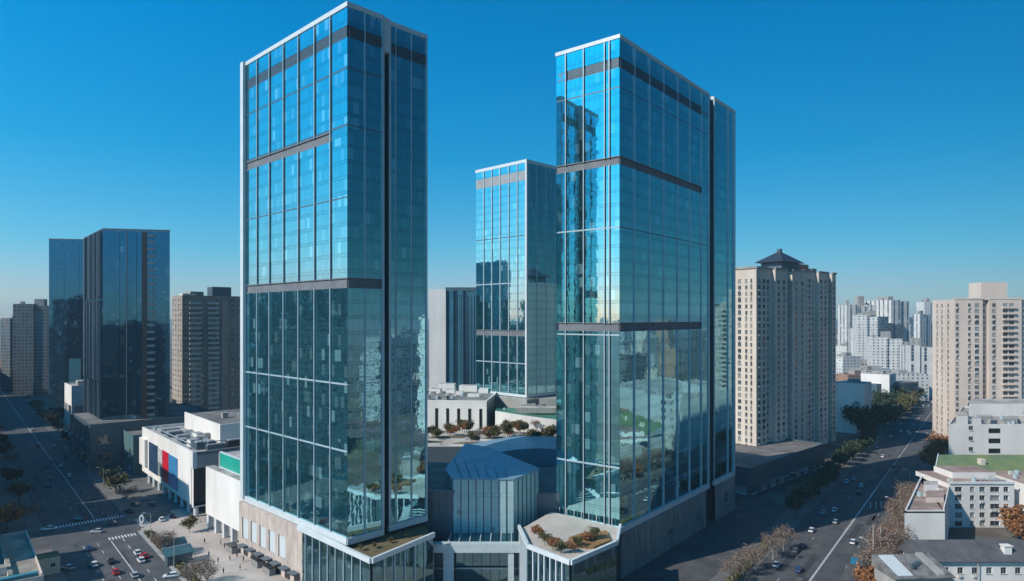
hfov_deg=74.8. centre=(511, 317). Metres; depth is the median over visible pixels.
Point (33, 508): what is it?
winter tree
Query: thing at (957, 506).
window
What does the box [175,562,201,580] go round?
winter tree
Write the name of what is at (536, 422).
winter tree
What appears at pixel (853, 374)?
building
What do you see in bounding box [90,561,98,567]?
white car
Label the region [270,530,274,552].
poster window
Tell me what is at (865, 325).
high-rise building
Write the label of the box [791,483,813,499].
evergreen tree
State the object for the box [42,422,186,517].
pavement
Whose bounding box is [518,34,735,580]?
glass tower
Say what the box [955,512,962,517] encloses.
window
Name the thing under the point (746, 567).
hedge
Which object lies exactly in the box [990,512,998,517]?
window
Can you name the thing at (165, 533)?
winter tree
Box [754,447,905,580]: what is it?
road patch
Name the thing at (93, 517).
road marking
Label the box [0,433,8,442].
evergreen tree
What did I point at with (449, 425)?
broadleaf tree
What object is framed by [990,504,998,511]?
window
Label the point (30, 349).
apartment tower
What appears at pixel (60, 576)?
pavement
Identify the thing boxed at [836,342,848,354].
building
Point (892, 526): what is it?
winter tree
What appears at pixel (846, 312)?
apartment slab
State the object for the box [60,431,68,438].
evergreen tree
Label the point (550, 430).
broadleaf tree
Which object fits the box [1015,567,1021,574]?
window
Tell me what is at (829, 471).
evergreen tree
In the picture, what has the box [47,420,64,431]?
broadleaf tree
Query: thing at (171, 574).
white car
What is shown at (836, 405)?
shaded house
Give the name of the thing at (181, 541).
plaza kiosk
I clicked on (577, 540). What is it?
broadleaf tree
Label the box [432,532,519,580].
entrance portal
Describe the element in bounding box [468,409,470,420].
slit window
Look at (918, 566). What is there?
corner house
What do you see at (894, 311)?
apartment slab
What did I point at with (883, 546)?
winter tree
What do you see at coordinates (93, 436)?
podium block
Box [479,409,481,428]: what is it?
slit window
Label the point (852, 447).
evergreen tree
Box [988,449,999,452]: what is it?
ribbon window
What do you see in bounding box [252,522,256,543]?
poster window
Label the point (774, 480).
window
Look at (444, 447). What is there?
roof garden
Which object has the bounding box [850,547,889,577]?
winter tree
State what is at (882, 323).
high-rise building
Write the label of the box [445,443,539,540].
glass pavilion
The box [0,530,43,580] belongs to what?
market house
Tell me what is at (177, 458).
shopping mall
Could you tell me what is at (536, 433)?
evergreen tree
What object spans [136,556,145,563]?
white car
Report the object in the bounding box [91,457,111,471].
winter tree
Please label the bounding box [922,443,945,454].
tree
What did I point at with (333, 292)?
glass tower
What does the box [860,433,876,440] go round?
evergreen tree
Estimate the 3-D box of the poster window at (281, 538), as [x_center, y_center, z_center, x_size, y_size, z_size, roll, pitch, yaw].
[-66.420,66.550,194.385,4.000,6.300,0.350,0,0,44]
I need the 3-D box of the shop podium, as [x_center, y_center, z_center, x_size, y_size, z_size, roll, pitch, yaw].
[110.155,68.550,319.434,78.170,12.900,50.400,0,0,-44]
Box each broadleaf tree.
[0,441,15,457]
[2,479,34,502]
[30,400,44,408]
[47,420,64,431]
[102,471,130,493]
[179,513,200,532]
[432,428,442,438]
[442,423,452,431]
[465,430,474,439]
[486,425,502,439]
[492,426,502,437]
[500,419,514,436]
[511,419,522,431]
[524,427,535,435]
[538,532,551,541]
[542,425,555,436]
[551,539,568,550]
[570,536,583,545]
[587,524,600,537]
[872,406,899,429]
[881,406,902,426]
[893,398,912,415]
[897,393,916,414]
[899,403,911,416]
[919,387,925,396]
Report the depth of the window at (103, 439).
329.09 m
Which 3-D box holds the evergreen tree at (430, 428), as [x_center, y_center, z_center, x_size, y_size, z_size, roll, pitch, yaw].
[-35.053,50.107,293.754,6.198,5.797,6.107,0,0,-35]
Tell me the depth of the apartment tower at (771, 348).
338.05 m
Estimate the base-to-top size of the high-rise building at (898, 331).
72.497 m
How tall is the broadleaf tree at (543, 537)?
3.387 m
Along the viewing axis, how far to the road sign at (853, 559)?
192.06 m
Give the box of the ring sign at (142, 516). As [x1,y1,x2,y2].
[139,514,143,523]
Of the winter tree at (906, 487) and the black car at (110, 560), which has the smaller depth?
the black car at (110, 560)
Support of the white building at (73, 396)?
on the ground
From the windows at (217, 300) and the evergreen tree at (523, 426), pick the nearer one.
the evergreen tree at (523, 426)
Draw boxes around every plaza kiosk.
[161,536,187,547]
[162,543,194,566]
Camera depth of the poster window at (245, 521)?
211.29 m
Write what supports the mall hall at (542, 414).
on the ground
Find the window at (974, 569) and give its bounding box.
[972,567,978,577]
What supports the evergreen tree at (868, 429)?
on the ground
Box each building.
[64,380,82,441]
[123,430,144,474]
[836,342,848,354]
[836,352,861,373]
[836,370,860,380]
[850,366,881,372]
[862,360,866,365]
[871,381,918,403]
[872,366,891,371]
[885,370,928,400]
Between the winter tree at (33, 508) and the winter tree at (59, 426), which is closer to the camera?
the winter tree at (33, 508)
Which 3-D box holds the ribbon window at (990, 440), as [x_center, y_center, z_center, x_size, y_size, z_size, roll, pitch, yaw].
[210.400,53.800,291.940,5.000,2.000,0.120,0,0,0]
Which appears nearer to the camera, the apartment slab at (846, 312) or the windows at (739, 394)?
the windows at (739, 394)
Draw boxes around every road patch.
[30,456,170,580]
[33,454,133,580]
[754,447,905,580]
[776,454,908,580]
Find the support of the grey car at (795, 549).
on the road at (827, 535)
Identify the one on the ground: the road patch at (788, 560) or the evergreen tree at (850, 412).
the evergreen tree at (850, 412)
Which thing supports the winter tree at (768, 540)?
on the road at (827, 535)
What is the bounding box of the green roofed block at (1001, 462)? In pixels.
[935,454,1023,470]
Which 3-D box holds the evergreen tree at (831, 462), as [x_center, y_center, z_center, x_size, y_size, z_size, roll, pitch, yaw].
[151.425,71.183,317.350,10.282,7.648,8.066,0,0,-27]
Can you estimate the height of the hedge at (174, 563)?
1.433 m
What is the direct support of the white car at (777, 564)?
on the road at (827, 535)
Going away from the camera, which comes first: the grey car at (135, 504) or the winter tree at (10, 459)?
the grey car at (135, 504)
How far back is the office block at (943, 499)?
239.00 m
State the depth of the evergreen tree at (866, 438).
379.50 m
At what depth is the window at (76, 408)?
394.45 m
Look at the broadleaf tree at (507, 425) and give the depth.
295.73 m
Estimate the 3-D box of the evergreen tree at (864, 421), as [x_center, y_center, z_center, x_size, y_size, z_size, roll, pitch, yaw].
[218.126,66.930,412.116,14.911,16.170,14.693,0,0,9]
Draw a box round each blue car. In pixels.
[85,545,92,551]
[794,566,803,572]
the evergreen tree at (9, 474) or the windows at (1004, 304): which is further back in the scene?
the windows at (1004, 304)
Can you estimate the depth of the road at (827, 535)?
261.23 m
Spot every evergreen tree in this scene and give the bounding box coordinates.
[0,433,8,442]
[0,466,24,483]
[44,412,60,423]
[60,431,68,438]
[98,467,121,478]
[428,425,438,436]
[464,419,474,432]
[469,434,480,442]
[518,422,528,429]
[530,429,541,435]
[540,425,551,435]
[784,494,805,514]
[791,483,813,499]
[796,481,821,499]
[808,473,830,487]
[814,463,839,487]
[816,464,839,476]
[820,459,841,469]
[828,451,849,470]
[835,447,857,465]
[840,401,874,434]
[841,443,859,453]
[843,439,864,456]
[852,413,879,429]
[852,435,873,446]
[856,437,873,448]
[858,426,877,434]
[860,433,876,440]
[870,408,885,431]
[871,389,897,399]
[871,395,893,402]
[871,398,890,406]
[880,398,905,410]
[891,384,909,393]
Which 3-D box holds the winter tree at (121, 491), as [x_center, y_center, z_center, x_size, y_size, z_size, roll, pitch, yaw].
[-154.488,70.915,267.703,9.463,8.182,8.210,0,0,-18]
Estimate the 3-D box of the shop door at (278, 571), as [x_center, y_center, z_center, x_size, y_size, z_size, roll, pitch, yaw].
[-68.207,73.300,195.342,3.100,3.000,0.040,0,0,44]
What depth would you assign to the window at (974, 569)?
181.30 m
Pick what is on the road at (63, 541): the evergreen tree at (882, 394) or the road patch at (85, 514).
the road patch at (85, 514)
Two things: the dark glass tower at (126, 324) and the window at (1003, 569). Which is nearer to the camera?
the window at (1003, 569)
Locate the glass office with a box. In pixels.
[429,287,477,388]
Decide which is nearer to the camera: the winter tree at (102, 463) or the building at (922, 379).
the winter tree at (102, 463)
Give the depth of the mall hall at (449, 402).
324.64 m
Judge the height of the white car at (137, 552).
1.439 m
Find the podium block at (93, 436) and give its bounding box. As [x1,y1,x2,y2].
[70,403,210,470]
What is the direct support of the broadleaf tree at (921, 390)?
on the ground
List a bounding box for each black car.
[72,516,85,521]
[107,557,114,564]
[124,508,134,513]
[798,543,805,548]
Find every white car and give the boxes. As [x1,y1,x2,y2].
[41,525,55,530]
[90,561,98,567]
[133,549,140,555]
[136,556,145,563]
[162,571,179,578]
[772,560,780,567]
[808,527,815,532]
[849,538,856,544]
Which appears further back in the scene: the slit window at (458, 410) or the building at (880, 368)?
the building at (880, 368)
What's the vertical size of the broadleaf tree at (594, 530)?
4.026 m
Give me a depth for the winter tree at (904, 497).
247.62 m
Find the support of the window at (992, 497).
in the office block at (943, 499)
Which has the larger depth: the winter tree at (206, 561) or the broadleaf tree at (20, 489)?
the broadleaf tree at (20, 489)
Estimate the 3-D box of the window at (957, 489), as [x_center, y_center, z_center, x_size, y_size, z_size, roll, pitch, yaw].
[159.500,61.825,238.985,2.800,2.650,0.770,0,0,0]
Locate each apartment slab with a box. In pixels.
[838,296,875,344]
[865,296,908,344]
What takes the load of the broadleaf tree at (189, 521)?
on the plaza
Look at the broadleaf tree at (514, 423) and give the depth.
306.23 m
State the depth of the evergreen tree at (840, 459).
325.56 m
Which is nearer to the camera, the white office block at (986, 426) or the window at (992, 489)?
the window at (992, 489)
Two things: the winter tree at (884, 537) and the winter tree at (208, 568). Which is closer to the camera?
the winter tree at (208, 568)
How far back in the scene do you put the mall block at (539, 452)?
216.29 m
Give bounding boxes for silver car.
[61,564,74,570]
[89,528,103,532]
[130,571,138,578]
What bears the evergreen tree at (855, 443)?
on the ground
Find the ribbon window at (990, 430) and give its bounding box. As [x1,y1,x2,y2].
[988,428,999,432]
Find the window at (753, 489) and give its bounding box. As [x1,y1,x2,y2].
[751,485,756,494]
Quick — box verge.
[143,531,198,580]
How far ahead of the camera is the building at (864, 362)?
726.71 m
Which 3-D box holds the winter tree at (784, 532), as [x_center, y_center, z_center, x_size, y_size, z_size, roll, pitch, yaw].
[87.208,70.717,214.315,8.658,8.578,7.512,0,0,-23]
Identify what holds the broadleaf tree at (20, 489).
on the ground
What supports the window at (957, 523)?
in the office block at (943, 499)
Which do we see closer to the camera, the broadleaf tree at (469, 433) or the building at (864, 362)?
the broadleaf tree at (469, 433)
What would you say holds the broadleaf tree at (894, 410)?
on the ground
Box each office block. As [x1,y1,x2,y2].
[905,466,1023,540]
[949,399,1023,454]
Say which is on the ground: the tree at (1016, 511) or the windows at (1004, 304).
the tree at (1016, 511)
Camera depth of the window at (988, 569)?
181.26 m
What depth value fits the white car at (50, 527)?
235.52 m
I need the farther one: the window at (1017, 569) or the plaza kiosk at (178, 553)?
the plaza kiosk at (178, 553)
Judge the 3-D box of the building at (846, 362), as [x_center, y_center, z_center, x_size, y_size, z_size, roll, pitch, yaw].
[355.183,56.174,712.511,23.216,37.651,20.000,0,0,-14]
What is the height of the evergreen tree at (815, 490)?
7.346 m
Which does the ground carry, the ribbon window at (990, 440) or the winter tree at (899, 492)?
the winter tree at (899, 492)
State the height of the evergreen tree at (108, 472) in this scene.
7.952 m
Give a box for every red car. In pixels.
[111,568,119,575]
[139,552,148,557]
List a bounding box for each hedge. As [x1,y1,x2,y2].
[144,529,199,580]
[725,539,768,580]
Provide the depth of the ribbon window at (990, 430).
291.85 m
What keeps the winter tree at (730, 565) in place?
on the forecourt
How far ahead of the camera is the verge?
201.88 m
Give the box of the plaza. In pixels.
[141,508,289,580]
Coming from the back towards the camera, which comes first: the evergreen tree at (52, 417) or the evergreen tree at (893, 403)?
the evergreen tree at (893, 403)
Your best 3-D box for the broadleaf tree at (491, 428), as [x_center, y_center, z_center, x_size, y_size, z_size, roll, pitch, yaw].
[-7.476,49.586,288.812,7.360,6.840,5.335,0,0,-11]
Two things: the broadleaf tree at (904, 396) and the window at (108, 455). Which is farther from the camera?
the broadleaf tree at (904, 396)
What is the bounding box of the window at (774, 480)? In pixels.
[770,478,775,486]
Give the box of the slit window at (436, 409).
[435,408,437,426]
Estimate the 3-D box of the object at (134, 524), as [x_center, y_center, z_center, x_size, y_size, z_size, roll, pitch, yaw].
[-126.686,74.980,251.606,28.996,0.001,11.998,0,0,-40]
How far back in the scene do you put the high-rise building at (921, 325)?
1353.66 m
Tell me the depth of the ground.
280.27 m
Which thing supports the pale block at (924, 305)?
on the ground
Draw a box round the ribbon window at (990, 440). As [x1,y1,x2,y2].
[988,438,999,442]
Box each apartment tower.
[13,299,48,395]
[172,287,239,410]
[736,249,806,445]
[799,264,836,443]
[932,282,1023,449]
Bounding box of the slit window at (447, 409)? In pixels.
[446,408,448,421]
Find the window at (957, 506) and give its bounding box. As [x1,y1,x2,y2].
[955,504,961,508]
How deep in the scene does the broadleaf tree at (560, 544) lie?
167.27 m
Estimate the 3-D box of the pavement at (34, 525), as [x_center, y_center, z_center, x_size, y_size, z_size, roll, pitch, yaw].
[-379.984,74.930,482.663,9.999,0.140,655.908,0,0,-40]
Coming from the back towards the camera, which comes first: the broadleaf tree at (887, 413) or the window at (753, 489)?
the broadleaf tree at (887, 413)
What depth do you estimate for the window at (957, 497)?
239.36 m
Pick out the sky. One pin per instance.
(880, 143)
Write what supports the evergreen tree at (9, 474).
on the ground
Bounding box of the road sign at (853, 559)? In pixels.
[851,557,861,563]
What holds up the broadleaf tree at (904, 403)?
on the ground
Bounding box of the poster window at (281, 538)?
[279,534,284,557]
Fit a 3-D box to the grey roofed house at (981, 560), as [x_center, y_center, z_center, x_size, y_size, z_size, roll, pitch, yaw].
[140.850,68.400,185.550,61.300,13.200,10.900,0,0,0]
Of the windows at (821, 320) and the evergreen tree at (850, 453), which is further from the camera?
the windows at (821, 320)
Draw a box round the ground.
[0,319,1023,550]
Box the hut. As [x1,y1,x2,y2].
[36,550,59,575]
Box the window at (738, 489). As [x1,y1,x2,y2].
[735,485,746,494]
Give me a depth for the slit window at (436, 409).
324.86 m
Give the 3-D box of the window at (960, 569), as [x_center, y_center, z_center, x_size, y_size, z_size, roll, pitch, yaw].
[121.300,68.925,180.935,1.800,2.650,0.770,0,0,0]
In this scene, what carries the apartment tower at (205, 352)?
on the ground
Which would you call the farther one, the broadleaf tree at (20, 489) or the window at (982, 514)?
the broadleaf tree at (20, 489)
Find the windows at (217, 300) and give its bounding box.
[172,299,239,410]
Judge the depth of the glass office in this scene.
500.93 m
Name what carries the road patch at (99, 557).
on the road at (63, 541)
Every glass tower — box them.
[49,238,83,416]
[83,228,169,419]
[236,1,434,580]
[475,159,556,407]
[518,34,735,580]
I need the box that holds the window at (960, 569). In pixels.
[957,567,963,577]
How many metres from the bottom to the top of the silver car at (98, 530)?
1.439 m
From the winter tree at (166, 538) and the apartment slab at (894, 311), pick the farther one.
the apartment slab at (894, 311)
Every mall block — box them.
[424,436,559,540]
[539,396,556,405]
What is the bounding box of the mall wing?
[206,450,241,541]
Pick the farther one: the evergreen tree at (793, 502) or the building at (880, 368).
the building at (880, 368)
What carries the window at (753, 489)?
in the shop podium
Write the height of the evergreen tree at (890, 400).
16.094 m
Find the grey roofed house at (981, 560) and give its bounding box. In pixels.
[898,540,1023,580]
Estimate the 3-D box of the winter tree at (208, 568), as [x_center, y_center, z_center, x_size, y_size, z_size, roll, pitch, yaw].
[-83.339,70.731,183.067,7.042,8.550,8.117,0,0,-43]
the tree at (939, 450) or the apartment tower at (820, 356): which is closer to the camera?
the tree at (939, 450)
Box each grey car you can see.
[103,520,116,524]
[130,502,139,505]
[791,547,799,553]
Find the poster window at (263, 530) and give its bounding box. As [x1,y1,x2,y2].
[261,526,265,548]
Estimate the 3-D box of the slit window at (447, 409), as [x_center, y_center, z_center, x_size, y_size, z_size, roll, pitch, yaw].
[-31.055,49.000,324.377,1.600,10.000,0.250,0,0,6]
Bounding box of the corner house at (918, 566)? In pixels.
[872,552,955,580]
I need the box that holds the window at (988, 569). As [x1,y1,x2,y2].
[986,567,992,574]
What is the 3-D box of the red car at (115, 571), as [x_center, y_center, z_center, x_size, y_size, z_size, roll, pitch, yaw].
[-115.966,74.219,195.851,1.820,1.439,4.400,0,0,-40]
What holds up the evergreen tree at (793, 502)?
on the ground
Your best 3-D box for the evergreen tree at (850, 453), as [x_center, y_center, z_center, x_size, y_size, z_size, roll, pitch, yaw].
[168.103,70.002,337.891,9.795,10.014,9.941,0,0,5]
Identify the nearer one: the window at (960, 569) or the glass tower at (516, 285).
the window at (960, 569)
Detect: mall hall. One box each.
[428,383,496,429]
[495,403,556,431]
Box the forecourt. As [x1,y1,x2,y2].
[620,499,787,580]
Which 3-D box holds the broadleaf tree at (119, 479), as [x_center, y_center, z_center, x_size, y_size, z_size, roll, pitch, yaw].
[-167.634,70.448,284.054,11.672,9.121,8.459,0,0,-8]
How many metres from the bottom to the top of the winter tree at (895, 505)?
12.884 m
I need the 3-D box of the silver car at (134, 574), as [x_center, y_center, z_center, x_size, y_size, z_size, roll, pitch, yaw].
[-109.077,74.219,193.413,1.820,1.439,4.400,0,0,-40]
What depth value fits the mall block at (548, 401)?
346.00 m
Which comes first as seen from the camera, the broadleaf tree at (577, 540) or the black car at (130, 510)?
the broadleaf tree at (577, 540)
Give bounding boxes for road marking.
[0,390,156,580]
[777,413,930,580]
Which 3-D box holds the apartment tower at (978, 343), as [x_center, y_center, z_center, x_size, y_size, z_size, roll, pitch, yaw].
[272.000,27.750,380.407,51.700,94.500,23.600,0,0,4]
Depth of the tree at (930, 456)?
327.72 m
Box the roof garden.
[428,430,555,461]
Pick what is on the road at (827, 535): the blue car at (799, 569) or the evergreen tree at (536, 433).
the blue car at (799, 569)
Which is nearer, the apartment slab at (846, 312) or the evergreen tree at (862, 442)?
the evergreen tree at (862, 442)
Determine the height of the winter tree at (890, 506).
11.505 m
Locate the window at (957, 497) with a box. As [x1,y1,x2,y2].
[955,495,962,500]
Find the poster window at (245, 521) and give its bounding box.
[243,517,247,538]
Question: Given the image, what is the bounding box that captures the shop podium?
[735,438,823,498]
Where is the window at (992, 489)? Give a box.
[990,487,998,491]
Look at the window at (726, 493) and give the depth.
255.52 m
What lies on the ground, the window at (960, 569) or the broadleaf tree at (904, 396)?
the broadleaf tree at (904, 396)
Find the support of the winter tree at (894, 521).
on the ground
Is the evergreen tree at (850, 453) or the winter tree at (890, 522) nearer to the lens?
the winter tree at (890, 522)
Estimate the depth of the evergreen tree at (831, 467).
307.40 m
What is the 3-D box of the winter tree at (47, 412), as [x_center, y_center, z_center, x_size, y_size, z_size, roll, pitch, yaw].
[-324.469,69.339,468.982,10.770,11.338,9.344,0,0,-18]
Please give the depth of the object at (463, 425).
306.23 m
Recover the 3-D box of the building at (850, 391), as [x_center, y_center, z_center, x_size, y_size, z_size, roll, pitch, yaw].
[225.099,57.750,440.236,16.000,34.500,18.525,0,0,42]
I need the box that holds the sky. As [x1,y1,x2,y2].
[0,0,1023,318]
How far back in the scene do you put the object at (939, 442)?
359.12 m
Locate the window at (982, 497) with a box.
[979,495,985,502]
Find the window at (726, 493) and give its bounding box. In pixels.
[724,491,728,504]
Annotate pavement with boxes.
[0,442,42,533]
[35,548,66,580]
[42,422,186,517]
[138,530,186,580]
[710,405,913,580]
[868,449,947,573]
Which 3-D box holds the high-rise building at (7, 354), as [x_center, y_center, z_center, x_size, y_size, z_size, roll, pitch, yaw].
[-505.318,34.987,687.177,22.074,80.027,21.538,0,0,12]
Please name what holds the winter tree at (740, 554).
on the forecourt
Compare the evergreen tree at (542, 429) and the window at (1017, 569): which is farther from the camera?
the evergreen tree at (542, 429)
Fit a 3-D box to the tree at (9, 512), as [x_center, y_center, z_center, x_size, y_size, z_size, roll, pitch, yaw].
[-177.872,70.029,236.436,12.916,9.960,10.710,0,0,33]
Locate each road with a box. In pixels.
[0,380,180,580]
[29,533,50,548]
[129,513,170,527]
[745,398,931,580]
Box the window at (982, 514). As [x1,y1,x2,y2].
[979,512,985,519]
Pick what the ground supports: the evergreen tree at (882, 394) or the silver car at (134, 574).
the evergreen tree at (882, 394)
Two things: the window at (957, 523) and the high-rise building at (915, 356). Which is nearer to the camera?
the window at (957, 523)
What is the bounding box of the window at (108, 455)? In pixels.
[97,453,110,461]
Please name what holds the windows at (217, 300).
in the apartment tower at (205, 352)
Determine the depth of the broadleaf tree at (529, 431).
279.27 m
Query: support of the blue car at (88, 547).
on the road at (63, 541)
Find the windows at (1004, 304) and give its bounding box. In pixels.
[935,303,1023,438]
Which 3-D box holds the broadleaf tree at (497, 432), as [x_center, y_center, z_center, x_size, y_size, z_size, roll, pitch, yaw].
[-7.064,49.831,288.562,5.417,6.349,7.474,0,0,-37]
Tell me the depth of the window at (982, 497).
239.34 m
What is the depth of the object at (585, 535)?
175.19 m
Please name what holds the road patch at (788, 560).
on the road at (827, 535)
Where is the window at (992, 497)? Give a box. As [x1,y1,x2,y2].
[990,495,999,500]
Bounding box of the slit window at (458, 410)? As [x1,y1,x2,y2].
[457,408,459,425]
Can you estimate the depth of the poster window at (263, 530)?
202.70 m
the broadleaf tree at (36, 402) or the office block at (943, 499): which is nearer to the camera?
the office block at (943, 499)
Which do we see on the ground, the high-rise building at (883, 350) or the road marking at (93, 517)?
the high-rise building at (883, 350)
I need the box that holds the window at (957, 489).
[955,487,961,494]
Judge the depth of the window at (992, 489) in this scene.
239.36 m
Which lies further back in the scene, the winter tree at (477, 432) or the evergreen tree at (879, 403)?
the evergreen tree at (879, 403)
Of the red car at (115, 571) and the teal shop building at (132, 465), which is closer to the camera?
the red car at (115, 571)
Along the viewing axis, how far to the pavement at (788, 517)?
259.46 m
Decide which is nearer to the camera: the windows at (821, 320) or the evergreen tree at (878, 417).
the windows at (821, 320)
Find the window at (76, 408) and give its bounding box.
[74,405,82,411]
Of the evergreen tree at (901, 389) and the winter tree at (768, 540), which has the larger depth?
the evergreen tree at (901, 389)
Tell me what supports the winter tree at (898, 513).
on the ground
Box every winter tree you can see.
[2,450,21,467]
[23,502,43,523]
[40,409,58,423]
[54,422,64,433]
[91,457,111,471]
[115,484,138,504]
[148,528,171,553]
[150,529,180,546]
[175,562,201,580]
[187,556,212,580]
[193,559,221,580]
[472,427,485,441]
[529,419,538,429]
[720,556,743,580]
[730,547,761,576]
[740,542,769,571]
[760,530,785,559]
[771,524,799,551]
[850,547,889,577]
[860,535,898,553]
[863,523,905,548]
[864,543,899,564]
[872,519,915,553]
[877,515,904,529]
[882,519,904,532]
[883,496,908,516]
[886,515,904,527]
[888,497,908,527]
[889,503,904,522]
[892,480,915,495]
[894,485,913,500]
[897,491,911,503]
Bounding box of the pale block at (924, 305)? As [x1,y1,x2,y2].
[916,298,931,322]
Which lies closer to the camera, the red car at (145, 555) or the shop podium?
the red car at (145, 555)
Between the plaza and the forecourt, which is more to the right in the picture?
the forecourt
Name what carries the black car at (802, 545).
on the road at (827, 535)
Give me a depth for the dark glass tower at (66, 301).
502.06 m
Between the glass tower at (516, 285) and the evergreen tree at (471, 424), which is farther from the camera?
the glass tower at (516, 285)
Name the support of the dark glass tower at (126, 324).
on the ground
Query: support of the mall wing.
on the ground
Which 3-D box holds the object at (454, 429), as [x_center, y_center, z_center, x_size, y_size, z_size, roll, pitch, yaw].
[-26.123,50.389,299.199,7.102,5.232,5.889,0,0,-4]
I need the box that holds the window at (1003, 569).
[1000,567,1006,574]
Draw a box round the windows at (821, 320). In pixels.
[806,279,834,440]
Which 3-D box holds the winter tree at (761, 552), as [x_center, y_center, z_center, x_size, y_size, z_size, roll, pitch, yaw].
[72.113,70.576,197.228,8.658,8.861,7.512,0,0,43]
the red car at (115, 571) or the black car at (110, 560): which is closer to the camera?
the red car at (115, 571)
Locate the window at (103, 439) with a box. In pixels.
[97,435,110,444]
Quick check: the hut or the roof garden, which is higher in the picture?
the roof garden
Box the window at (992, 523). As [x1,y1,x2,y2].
[990,521,998,525]
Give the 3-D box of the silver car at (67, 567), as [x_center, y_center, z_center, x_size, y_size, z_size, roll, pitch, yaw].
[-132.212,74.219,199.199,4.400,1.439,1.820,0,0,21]
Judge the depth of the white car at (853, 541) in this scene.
220.71 m
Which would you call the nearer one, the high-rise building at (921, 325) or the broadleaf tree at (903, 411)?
the broadleaf tree at (903, 411)
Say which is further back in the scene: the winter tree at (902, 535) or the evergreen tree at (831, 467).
the evergreen tree at (831, 467)
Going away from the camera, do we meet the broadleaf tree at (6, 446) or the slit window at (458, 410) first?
the slit window at (458, 410)
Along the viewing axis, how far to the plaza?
215.97 m
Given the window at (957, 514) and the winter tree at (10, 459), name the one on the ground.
the winter tree at (10, 459)
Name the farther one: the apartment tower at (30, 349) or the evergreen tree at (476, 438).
the apartment tower at (30, 349)
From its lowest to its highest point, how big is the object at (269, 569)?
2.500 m
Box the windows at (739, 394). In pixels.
[738,280,803,445]
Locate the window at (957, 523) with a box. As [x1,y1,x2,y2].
[955,521,961,525]
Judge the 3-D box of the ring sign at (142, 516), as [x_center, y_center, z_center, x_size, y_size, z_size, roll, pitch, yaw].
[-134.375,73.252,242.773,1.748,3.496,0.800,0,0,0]
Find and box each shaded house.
[836,381,839,431]
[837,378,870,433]
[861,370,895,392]
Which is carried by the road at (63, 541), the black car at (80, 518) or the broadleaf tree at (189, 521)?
the black car at (80, 518)
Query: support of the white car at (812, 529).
on the road at (827, 535)
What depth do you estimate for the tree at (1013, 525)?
221.23 m
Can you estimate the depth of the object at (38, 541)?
223.93 m
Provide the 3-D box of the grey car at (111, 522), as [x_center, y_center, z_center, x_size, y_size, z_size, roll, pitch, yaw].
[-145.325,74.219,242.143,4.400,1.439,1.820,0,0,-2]
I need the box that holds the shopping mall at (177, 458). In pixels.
[139,409,239,516]
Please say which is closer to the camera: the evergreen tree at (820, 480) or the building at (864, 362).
the evergreen tree at (820, 480)
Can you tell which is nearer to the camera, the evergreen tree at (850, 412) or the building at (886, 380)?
the evergreen tree at (850, 412)
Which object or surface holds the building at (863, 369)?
on the ground
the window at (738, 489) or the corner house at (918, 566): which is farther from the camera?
the window at (738, 489)
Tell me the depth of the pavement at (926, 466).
331.59 m
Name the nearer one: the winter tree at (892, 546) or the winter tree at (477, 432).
the winter tree at (892, 546)

